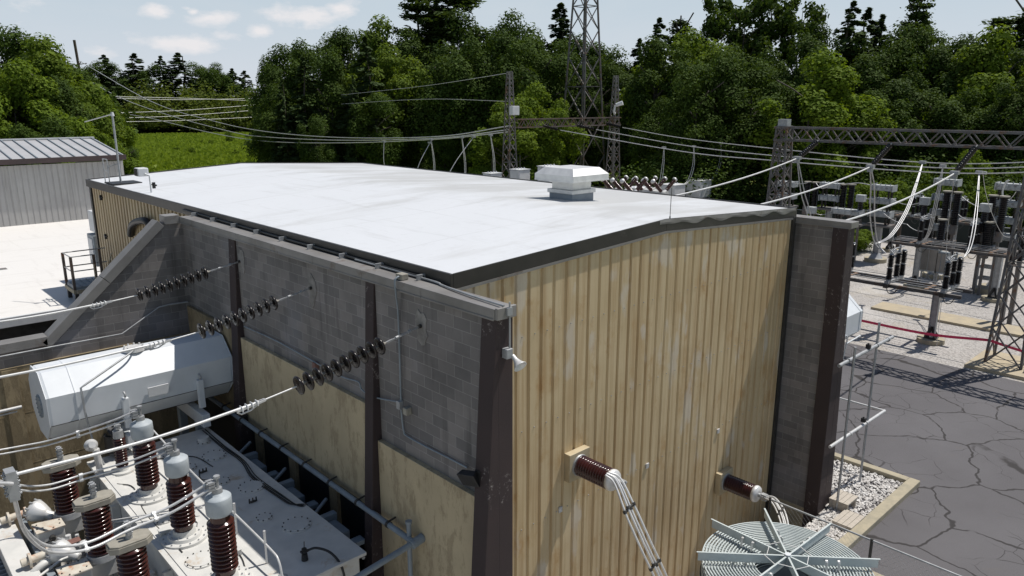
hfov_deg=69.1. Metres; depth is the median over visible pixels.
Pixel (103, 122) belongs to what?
broadleaf tree
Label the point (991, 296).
switch stand
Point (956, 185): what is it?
capacitor rack
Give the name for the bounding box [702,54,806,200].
broadleaf tree
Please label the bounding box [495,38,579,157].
broadleaf tree
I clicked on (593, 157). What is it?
broadleaf tree
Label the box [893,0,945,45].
pine tree
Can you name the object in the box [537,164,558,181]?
oil tank
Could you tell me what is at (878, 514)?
kerb
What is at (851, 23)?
spruce tree
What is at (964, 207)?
disconnect switch
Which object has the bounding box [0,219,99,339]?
building
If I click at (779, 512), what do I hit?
cable bundle
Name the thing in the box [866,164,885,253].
dropper cable
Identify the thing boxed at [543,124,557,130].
insulator string
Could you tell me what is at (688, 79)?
broadleaf tree
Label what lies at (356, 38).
broadleaf tree
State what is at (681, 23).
pine tree
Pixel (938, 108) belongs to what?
broadleaf tree
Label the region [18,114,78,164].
broadleaf tree
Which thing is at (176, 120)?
line wire
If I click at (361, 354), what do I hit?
insulator string
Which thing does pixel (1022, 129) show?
broadleaf tree
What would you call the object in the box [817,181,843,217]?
capacitor rack
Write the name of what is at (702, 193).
oil tank
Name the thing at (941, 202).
shrub
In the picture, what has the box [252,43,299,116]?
broadleaf tree
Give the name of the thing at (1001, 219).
porcelain column
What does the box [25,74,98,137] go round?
broadleaf tree
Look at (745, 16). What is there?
broadleaf tree
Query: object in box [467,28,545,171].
broadleaf tree
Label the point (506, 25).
broadleaf tree
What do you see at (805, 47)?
broadleaf tree
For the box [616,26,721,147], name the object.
broadleaf tree
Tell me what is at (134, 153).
broadleaf tree
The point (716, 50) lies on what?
broadleaf tree
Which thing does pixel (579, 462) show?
wall bushing
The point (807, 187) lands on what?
porcelain column
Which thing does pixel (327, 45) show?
broadleaf tree
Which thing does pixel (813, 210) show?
porcelain column
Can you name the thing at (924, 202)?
porcelain column
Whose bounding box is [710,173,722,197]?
shrub
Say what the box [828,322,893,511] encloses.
pipe frame
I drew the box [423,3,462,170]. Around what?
spruce tree
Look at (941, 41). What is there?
broadleaf tree
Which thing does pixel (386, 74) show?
broadleaf tree
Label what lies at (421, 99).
guy wire
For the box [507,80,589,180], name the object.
broadleaf tree
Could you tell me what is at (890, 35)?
broadleaf tree
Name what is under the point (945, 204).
porcelain column
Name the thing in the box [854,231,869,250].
shrub
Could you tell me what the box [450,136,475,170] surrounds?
dropper cable
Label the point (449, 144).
broadleaf tree
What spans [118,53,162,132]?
spruce tree
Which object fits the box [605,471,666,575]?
cable bundle
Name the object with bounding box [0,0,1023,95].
sky
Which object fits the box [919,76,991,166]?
broadleaf tree
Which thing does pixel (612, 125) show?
insulator string
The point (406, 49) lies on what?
broadleaf tree
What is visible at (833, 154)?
bus wire
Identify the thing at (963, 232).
screened fence
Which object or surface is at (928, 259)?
control cabinet
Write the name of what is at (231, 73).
spruce tree
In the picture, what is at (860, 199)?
porcelain column
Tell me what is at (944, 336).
caution tape
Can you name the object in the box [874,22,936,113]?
broadleaf tree
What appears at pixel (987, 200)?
dropper cable
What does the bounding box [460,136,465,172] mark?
dropper cable
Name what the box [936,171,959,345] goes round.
dropper cable
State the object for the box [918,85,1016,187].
broadleaf tree
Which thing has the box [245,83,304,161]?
broadleaf tree
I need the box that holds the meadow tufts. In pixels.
[126,131,257,171]
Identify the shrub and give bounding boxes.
[225,131,234,141]
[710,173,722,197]
[806,205,825,216]
[835,183,886,215]
[854,229,874,250]
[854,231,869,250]
[864,179,912,216]
[898,160,931,217]
[924,186,979,222]
[946,149,993,216]
[962,186,1010,226]
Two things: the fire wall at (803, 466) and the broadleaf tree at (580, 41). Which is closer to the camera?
the fire wall at (803, 466)
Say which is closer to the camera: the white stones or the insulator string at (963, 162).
the white stones
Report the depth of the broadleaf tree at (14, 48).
83.09 m
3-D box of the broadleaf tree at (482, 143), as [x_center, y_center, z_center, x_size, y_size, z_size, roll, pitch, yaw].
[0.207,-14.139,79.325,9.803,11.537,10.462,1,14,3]
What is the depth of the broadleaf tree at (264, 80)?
102.21 m
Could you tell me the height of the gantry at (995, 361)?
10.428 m
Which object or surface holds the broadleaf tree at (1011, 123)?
on the ground at (594, 184)
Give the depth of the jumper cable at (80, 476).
12.93 m
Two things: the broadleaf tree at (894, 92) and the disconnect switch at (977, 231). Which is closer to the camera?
the disconnect switch at (977, 231)
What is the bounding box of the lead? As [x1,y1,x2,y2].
[1001,180,1008,194]
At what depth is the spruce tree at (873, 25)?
89.43 m
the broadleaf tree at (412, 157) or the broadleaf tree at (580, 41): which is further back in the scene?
the broadleaf tree at (580, 41)
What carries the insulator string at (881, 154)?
hanging from the gantry at (995, 361)
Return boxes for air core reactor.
[697,508,880,575]
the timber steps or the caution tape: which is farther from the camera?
the caution tape
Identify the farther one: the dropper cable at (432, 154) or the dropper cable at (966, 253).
the dropper cable at (432, 154)
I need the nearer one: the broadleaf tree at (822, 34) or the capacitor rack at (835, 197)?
the capacitor rack at (835, 197)
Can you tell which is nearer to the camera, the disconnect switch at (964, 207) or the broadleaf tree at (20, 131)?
the disconnect switch at (964, 207)
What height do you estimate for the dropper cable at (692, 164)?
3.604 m
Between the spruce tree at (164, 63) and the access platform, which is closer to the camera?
the access platform
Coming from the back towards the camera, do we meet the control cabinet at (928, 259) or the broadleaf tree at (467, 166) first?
the broadleaf tree at (467, 166)
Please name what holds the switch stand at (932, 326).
on the gravel yard at (959, 353)
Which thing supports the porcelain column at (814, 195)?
on the gravel yard at (959, 353)
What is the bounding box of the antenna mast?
[84,112,141,184]
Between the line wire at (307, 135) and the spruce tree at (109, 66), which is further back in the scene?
the spruce tree at (109, 66)
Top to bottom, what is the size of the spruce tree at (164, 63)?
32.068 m
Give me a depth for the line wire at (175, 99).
182.80 m
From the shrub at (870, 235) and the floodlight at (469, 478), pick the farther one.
the shrub at (870, 235)
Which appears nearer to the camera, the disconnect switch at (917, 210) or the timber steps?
the timber steps
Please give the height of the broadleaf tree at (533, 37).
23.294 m
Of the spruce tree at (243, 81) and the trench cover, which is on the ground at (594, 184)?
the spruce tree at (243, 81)
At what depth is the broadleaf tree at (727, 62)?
73.02 m
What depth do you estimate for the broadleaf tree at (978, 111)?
70.26 m
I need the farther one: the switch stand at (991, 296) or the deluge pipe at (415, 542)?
the switch stand at (991, 296)
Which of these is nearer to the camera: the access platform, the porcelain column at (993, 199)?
the access platform
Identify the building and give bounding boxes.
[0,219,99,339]
[85,162,796,575]
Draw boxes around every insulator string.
[90,260,239,308]
[146,286,311,350]
[237,324,421,414]
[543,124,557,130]
[577,124,593,130]
[606,122,619,127]
[794,140,818,162]
[867,143,891,171]
[950,145,977,178]
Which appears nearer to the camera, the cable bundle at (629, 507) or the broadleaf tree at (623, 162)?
the cable bundle at (629, 507)
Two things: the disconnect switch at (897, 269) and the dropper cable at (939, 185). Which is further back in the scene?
the dropper cable at (939, 185)
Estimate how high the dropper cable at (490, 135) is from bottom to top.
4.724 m
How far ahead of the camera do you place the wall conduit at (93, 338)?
18.54 m
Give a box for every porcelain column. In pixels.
[802,181,811,214]
[806,206,816,215]
[811,182,819,215]
[839,184,847,218]
[845,184,855,218]
[854,194,866,261]
[917,197,931,232]
[934,218,947,283]
[940,190,951,232]
[948,191,963,255]
[971,203,992,293]
[977,221,994,294]
[981,194,998,284]
[988,195,1010,293]
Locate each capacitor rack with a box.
[776,180,798,206]
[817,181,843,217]
[831,207,866,226]
[864,183,897,263]
[922,177,962,279]
[982,181,1021,291]
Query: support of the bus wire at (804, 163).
attached to the insulator string at (548, 127)
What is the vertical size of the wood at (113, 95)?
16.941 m
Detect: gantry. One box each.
[502,71,622,188]
[766,119,1023,380]
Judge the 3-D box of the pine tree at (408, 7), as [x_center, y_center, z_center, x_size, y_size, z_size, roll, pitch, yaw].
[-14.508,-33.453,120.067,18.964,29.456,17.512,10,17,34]
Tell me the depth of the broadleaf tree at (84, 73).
85.34 m
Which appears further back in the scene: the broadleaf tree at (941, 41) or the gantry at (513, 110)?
the broadleaf tree at (941, 41)
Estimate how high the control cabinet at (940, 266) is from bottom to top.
2.300 m
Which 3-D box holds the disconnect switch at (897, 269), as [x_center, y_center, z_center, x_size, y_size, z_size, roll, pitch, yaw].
[18.843,-1.009,36.404,0.607,2.321,2.035,11,18,38]
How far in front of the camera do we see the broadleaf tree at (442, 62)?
88.29 m
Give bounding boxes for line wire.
[78,60,508,138]
[95,84,508,140]
[120,98,249,99]
[121,106,236,112]
[126,117,248,121]
[130,114,507,142]
[135,111,240,117]
[146,97,244,100]
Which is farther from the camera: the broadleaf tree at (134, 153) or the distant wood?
the distant wood
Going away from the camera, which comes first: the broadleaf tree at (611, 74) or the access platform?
the access platform
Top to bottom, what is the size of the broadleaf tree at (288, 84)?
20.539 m
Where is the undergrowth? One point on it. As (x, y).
(741, 195)
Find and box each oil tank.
[483,159,501,176]
[509,167,530,179]
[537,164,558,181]
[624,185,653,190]
[661,182,685,195]
[686,178,711,198]
[843,294,862,358]
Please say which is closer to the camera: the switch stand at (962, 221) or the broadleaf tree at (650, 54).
the switch stand at (962, 221)
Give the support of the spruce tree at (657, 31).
on the ground at (594, 184)
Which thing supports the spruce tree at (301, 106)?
on the ground at (594, 184)
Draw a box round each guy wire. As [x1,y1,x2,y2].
[344,73,505,94]
[347,99,507,103]
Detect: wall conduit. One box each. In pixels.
[0,301,187,357]
[244,326,395,401]
[394,272,467,468]
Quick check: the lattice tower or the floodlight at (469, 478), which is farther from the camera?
the lattice tower
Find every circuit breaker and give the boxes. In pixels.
[602,175,647,190]
[631,176,676,193]
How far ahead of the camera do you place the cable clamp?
8.48 m
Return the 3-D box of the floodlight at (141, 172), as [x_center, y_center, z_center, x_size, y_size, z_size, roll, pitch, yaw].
[-11.466,-3.339,23.105,0.345,0.780,0.480,-13,19,-41]
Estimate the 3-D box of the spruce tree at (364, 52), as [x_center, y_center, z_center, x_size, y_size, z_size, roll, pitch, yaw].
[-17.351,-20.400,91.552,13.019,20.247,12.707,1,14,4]
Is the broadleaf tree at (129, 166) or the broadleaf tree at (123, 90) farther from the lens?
the broadleaf tree at (123, 90)
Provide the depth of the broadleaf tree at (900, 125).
70.45 m
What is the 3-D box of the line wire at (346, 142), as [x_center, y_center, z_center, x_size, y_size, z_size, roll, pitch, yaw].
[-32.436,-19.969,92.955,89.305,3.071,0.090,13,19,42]
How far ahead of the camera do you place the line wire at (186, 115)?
185.93 m
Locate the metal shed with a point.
(40, 193)
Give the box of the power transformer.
[28,331,366,575]
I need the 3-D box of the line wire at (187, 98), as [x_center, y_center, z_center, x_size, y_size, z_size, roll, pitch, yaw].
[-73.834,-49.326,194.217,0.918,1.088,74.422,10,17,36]
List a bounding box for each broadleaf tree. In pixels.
[0,23,24,80]
[0,24,76,83]
[0,57,72,165]
[0,68,35,165]
[3,122,50,165]
[6,74,45,139]
[16,32,109,111]
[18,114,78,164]
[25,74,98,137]
[44,116,106,163]
[54,50,86,80]
[54,86,125,145]
[65,61,100,84]
[82,60,107,92]
[87,126,148,174]
[94,95,138,148]
[96,61,138,111]
[111,140,139,161]
[130,63,172,106]
[177,60,229,120]
[196,61,243,129]
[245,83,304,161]
[248,62,290,161]
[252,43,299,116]
[274,37,335,155]
[290,31,354,155]
[294,114,340,161]
[300,50,363,161]
[312,25,357,156]
[338,28,373,111]
[338,43,432,163]
[344,14,426,94]
[347,90,408,165]
[390,26,446,108]
[391,86,434,169]
[404,39,497,172]
[418,108,470,172]
[420,35,507,171]
[440,4,517,119]
[453,106,501,173]
[466,100,559,179]
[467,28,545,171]
[478,7,551,92]
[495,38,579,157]
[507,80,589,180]
[511,22,563,101]
[531,40,605,164]
[560,32,616,164]
[564,107,578,164]
[570,41,619,107]
[570,59,628,182]
[575,94,609,185]
[591,44,632,173]
[601,73,635,183]
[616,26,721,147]
[616,34,694,179]
[627,95,683,181]
[656,59,732,191]
[667,43,750,138]
[673,51,754,197]
[699,0,752,60]
[702,42,777,200]
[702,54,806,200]
[711,0,781,72]
[740,47,889,208]
[744,45,793,195]
[748,0,801,184]
[753,83,824,199]
[766,1,829,79]
[771,32,847,200]
[790,51,867,130]
[793,104,897,206]
[804,20,846,61]
[824,88,924,189]
[831,30,892,97]
[850,36,931,163]
[855,23,924,106]
[869,78,930,202]
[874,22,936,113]
[890,87,979,182]
[901,26,974,111]
[912,47,971,184]
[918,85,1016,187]
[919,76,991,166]
[920,32,979,107]
[932,23,1023,108]
[961,93,1023,174]
[968,78,1023,198]
[993,118,1023,150]
[1001,34,1023,86]
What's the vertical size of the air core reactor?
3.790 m
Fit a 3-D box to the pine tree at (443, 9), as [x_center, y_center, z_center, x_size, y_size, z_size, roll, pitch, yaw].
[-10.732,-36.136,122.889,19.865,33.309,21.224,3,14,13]
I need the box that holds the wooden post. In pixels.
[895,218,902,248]
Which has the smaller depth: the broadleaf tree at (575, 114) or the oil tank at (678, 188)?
the oil tank at (678, 188)
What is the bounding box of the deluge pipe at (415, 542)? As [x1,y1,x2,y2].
[207,397,425,575]
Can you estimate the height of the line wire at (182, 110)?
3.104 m
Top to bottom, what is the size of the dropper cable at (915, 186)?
3.723 m
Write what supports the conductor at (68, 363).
attached to the insulator string at (243, 314)
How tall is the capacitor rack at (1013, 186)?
6.683 m
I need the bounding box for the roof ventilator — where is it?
[534,165,608,200]
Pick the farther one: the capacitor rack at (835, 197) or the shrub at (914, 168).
the shrub at (914, 168)
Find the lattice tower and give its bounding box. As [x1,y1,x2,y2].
[559,0,605,187]
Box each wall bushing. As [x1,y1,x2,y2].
[564,445,626,490]
[714,466,767,501]
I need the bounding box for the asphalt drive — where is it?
[831,342,1023,575]
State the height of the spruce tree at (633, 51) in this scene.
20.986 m
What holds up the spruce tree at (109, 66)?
on the ground at (594, 184)
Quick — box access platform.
[61,247,111,299]
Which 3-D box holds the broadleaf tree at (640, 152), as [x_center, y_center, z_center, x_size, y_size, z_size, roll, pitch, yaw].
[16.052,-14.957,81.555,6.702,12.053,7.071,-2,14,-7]
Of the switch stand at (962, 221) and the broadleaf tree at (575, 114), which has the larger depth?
the broadleaf tree at (575, 114)
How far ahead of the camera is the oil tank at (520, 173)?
57.19 m
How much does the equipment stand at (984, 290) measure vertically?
4.150 m
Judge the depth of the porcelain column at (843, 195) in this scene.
54.83 m
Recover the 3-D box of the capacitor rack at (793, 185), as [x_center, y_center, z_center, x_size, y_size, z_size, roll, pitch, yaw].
[21.505,-5.785,58.494,1.500,5.427,1.500,-13,19,-41]
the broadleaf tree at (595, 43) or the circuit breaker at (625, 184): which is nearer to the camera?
the circuit breaker at (625, 184)
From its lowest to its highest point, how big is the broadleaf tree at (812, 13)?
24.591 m
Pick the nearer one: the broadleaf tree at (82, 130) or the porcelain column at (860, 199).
the porcelain column at (860, 199)
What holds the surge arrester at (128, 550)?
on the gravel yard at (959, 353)
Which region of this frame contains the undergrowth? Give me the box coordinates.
[591,149,1023,230]
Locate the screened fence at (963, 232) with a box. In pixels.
[797,209,1023,256]
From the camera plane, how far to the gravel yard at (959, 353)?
40.23 m
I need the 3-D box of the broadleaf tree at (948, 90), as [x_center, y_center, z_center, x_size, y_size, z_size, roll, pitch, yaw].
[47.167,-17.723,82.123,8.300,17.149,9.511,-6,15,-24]
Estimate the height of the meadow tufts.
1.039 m
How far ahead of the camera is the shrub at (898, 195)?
63.11 m
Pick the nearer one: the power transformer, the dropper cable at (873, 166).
the power transformer
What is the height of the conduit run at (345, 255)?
0.185 m
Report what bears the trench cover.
on the gravel yard at (959, 353)
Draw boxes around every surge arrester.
[41,446,83,562]
[72,481,117,575]
[105,520,152,575]
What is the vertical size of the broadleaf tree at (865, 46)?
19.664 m
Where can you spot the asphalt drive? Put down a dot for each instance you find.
(950, 438)
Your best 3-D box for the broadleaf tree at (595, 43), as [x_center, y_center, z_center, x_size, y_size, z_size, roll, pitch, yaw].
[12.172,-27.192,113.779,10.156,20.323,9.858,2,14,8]
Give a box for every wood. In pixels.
[100,78,296,130]
[101,89,616,160]
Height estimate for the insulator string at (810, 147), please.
1.066 m
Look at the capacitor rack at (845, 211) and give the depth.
53.25 m
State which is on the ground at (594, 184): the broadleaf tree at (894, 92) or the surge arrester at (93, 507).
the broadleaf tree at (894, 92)
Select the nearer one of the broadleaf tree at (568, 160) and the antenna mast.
the antenna mast
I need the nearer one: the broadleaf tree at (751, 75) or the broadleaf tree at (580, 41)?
the broadleaf tree at (751, 75)
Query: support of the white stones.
on the asphalt drive
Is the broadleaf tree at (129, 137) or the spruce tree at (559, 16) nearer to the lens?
the broadleaf tree at (129, 137)
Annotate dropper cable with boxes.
[429,139,434,169]
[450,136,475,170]
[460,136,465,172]
[488,134,494,171]
[653,146,665,188]
[684,145,695,183]
[793,156,810,215]
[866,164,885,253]
[874,161,926,243]
[921,164,946,242]
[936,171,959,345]
[964,171,983,256]
[983,171,1005,236]
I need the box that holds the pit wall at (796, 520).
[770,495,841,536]
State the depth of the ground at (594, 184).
107.13 m
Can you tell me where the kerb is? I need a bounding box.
[830,452,919,575]
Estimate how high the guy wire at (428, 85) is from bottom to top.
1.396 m
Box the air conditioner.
[87,210,99,266]
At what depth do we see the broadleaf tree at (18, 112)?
68.07 m
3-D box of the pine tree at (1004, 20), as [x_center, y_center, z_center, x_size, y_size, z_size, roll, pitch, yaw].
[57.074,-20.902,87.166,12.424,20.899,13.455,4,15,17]
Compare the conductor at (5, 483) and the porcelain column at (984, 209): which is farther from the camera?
the porcelain column at (984, 209)
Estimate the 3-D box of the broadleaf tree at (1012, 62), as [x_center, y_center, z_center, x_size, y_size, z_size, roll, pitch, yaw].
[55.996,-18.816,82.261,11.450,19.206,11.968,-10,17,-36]
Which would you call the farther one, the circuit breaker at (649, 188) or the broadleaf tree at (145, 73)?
the broadleaf tree at (145, 73)
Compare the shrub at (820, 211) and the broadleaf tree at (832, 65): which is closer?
the shrub at (820, 211)
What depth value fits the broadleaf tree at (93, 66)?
288.49 m
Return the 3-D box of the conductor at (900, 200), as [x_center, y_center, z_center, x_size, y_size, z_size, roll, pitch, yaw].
[13.052,-3.099,25.789,0.068,0.805,15.671,13,19,43]
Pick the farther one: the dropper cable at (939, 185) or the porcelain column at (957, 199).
the porcelain column at (957, 199)
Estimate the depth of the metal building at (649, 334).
17.03 m
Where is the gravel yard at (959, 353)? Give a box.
[61,241,1023,565]
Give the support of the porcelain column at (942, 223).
on the gravel yard at (959, 353)
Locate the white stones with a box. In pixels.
[804,460,902,543]
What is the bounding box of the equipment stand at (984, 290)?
[974,225,995,294]
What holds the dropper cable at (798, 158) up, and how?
hanging from the insulator string at (810, 147)
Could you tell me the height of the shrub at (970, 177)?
7.820 m
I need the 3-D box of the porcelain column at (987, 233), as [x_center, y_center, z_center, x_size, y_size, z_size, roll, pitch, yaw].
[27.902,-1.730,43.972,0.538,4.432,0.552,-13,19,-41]
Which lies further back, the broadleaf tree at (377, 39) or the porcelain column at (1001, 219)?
the broadleaf tree at (377, 39)
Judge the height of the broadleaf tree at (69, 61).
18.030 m
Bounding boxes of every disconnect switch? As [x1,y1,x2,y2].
[851,242,856,270]
[883,245,907,293]
[909,192,924,223]
[915,213,933,251]
[939,252,963,303]
[957,196,968,227]
[964,218,982,258]
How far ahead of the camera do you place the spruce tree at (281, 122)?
90.22 m
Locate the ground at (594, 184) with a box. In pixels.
[138,127,1010,239]
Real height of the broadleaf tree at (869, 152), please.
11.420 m
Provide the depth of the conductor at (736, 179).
31.92 m
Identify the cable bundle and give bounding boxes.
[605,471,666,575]
[765,495,788,523]
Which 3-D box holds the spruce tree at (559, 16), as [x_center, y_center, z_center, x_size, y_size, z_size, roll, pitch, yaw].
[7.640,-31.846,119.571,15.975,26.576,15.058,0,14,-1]
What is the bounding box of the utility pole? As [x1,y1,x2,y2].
[73,40,86,72]
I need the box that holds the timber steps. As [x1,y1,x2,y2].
[829,490,864,531]
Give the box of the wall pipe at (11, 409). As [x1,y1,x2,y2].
[0,405,21,415]
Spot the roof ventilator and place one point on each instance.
(571, 182)
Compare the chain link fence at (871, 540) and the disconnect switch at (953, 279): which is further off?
the disconnect switch at (953, 279)
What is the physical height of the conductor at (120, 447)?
0.131 m
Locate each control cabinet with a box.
[919,248,942,283]
[935,251,950,283]
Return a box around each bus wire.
[560,130,1023,173]
[596,129,1023,168]
[622,127,1023,163]
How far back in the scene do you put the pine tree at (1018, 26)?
83.74 m
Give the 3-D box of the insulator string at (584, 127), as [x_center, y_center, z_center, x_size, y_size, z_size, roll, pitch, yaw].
[6.387,-13.908,64.385,1.607,0.570,0.300,-5,15,-19]
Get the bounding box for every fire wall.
[0,213,515,575]
[771,214,858,527]
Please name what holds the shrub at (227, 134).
on the ground at (594, 184)
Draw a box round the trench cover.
[871,302,1023,337]
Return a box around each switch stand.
[850,269,972,345]
[865,209,980,260]
[891,235,1018,302]
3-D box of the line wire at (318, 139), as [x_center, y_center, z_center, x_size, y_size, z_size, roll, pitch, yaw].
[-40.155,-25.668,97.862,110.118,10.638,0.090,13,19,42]
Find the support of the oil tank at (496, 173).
on the gravel yard at (959, 353)
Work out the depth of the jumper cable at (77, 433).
14.48 m
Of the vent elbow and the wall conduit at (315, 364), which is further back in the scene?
the vent elbow
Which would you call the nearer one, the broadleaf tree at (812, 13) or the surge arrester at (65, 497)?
the surge arrester at (65, 497)
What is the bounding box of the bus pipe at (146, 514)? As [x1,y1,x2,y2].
[111,505,202,522]
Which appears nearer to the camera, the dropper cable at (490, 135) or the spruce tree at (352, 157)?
the dropper cable at (490, 135)
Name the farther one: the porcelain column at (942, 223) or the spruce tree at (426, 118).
the spruce tree at (426, 118)
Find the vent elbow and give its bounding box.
[127,217,150,236]
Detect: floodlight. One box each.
[134,167,151,192]
[457,469,480,486]
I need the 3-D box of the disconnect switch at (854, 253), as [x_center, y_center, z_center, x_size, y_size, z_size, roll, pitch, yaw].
[17.138,-1.449,38.179,0.607,2.321,2.035,11,18,38]
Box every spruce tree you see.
[91,54,156,131]
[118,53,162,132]
[139,52,226,131]
[142,55,197,132]
[207,68,253,131]
[221,70,255,131]
[268,56,332,161]
[269,79,302,161]
[331,36,412,167]
[342,75,367,162]
[398,58,439,169]
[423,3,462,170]
[545,2,575,102]
[608,38,643,182]
[614,17,671,186]
[798,0,870,189]
[809,7,881,194]
[869,13,890,73]
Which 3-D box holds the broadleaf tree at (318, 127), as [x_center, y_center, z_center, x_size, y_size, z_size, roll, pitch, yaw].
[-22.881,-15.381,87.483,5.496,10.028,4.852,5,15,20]
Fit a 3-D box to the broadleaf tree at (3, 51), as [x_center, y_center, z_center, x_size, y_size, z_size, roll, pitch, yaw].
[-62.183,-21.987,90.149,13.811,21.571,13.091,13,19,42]
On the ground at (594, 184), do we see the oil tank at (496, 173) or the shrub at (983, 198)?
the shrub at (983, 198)
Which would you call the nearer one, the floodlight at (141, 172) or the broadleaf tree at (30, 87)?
the floodlight at (141, 172)
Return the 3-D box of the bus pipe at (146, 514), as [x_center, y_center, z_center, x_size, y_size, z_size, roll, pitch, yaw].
[-6.706,4.274,14.054,1.614,0.171,0.024,-3,14,-13]
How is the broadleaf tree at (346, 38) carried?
on the ground at (594, 184)
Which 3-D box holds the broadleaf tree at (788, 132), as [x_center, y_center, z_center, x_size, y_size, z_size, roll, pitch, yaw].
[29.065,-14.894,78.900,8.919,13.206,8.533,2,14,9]
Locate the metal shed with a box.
[0,137,125,226]
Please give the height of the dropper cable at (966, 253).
3.467 m
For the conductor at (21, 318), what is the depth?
14.71 m
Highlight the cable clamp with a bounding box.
[1,466,21,502]
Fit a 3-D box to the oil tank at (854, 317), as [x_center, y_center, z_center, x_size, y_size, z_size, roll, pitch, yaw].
[9.111,3.016,22.817,3.350,5.381,1.810,-13,19,-41]
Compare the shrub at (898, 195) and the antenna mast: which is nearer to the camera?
the antenna mast
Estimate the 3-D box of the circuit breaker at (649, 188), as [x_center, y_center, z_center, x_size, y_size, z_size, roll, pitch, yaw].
[12.015,-6.874,63.367,2.937,5.098,2.800,-13,19,-41]
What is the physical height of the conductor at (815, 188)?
0.853 m
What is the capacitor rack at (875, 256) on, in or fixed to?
on the gravel yard at (959, 353)
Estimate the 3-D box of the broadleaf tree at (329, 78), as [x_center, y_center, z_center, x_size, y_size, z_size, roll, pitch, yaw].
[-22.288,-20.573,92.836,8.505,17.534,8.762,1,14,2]
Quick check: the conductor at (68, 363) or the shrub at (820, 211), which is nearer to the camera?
the conductor at (68, 363)
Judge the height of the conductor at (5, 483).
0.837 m
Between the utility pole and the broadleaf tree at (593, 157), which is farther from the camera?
the utility pole
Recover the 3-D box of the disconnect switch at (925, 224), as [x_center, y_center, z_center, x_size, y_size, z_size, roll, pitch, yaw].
[25.242,-3.459,45.344,0.607,2.321,2.035,11,18,38]
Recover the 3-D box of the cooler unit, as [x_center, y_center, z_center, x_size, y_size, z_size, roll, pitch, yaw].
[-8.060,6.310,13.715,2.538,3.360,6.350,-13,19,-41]
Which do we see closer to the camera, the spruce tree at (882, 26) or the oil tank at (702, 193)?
the oil tank at (702, 193)
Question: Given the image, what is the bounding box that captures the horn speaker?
[502,302,526,371]
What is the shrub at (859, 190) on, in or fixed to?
on the ground at (594, 184)
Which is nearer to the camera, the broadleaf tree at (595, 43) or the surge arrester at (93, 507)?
the surge arrester at (93, 507)
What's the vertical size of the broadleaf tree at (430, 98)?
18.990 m
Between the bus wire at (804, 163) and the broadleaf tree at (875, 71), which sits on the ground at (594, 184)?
the broadleaf tree at (875, 71)
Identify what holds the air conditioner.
on the building at (32, 281)
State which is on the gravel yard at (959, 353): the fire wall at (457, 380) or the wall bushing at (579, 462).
the fire wall at (457, 380)
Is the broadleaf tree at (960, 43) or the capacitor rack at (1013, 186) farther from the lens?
the broadleaf tree at (960, 43)
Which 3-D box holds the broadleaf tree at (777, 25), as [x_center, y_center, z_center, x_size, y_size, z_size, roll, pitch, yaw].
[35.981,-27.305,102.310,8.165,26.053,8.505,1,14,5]
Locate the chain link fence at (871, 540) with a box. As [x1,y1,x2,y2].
[768,497,960,575]
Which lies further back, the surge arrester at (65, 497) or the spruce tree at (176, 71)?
the spruce tree at (176, 71)
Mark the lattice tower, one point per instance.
(584, 80)
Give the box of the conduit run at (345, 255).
[182,209,504,306]
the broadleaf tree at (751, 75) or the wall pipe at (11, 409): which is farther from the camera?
the broadleaf tree at (751, 75)
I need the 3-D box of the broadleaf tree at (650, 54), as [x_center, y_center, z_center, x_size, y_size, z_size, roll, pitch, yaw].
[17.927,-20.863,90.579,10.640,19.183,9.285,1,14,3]
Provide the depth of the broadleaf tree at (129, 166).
69.26 m
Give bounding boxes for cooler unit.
[0,499,154,575]
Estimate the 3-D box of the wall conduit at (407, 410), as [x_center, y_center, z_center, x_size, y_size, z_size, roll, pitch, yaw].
[-1.325,1.324,12.206,0.252,2.915,1.864,-13,19,-41]
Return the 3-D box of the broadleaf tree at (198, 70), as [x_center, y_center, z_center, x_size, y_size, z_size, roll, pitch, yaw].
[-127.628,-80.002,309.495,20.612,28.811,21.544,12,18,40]
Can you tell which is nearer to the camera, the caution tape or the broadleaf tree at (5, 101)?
the caution tape
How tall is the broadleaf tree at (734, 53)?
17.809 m
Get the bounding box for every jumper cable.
[0,413,131,454]
[0,446,165,491]
[13,484,210,554]
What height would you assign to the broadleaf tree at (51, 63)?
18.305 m
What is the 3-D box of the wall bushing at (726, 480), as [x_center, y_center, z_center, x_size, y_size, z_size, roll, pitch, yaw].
[5.948,5.159,19.116,0.600,0.600,1.297,-13,19,-41]
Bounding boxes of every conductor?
[0,302,102,322]
[0,341,162,377]
[0,481,13,485]
[16,402,255,474]
[677,158,796,194]
[761,167,869,203]
[846,173,954,219]
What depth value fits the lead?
43.64 m
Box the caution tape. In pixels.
[862,320,1021,351]
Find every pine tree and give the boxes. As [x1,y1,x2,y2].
[384,0,451,109]
[391,0,490,137]
[663,12,696,65]
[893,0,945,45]
[977,16,1023,76]
[1002,0,1023,76]
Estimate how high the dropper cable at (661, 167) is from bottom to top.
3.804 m
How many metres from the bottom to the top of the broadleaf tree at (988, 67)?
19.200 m
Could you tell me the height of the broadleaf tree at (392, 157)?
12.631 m
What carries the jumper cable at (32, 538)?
attached to the power transformer
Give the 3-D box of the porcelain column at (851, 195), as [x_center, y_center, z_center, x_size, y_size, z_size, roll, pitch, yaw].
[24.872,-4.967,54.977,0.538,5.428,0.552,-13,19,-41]

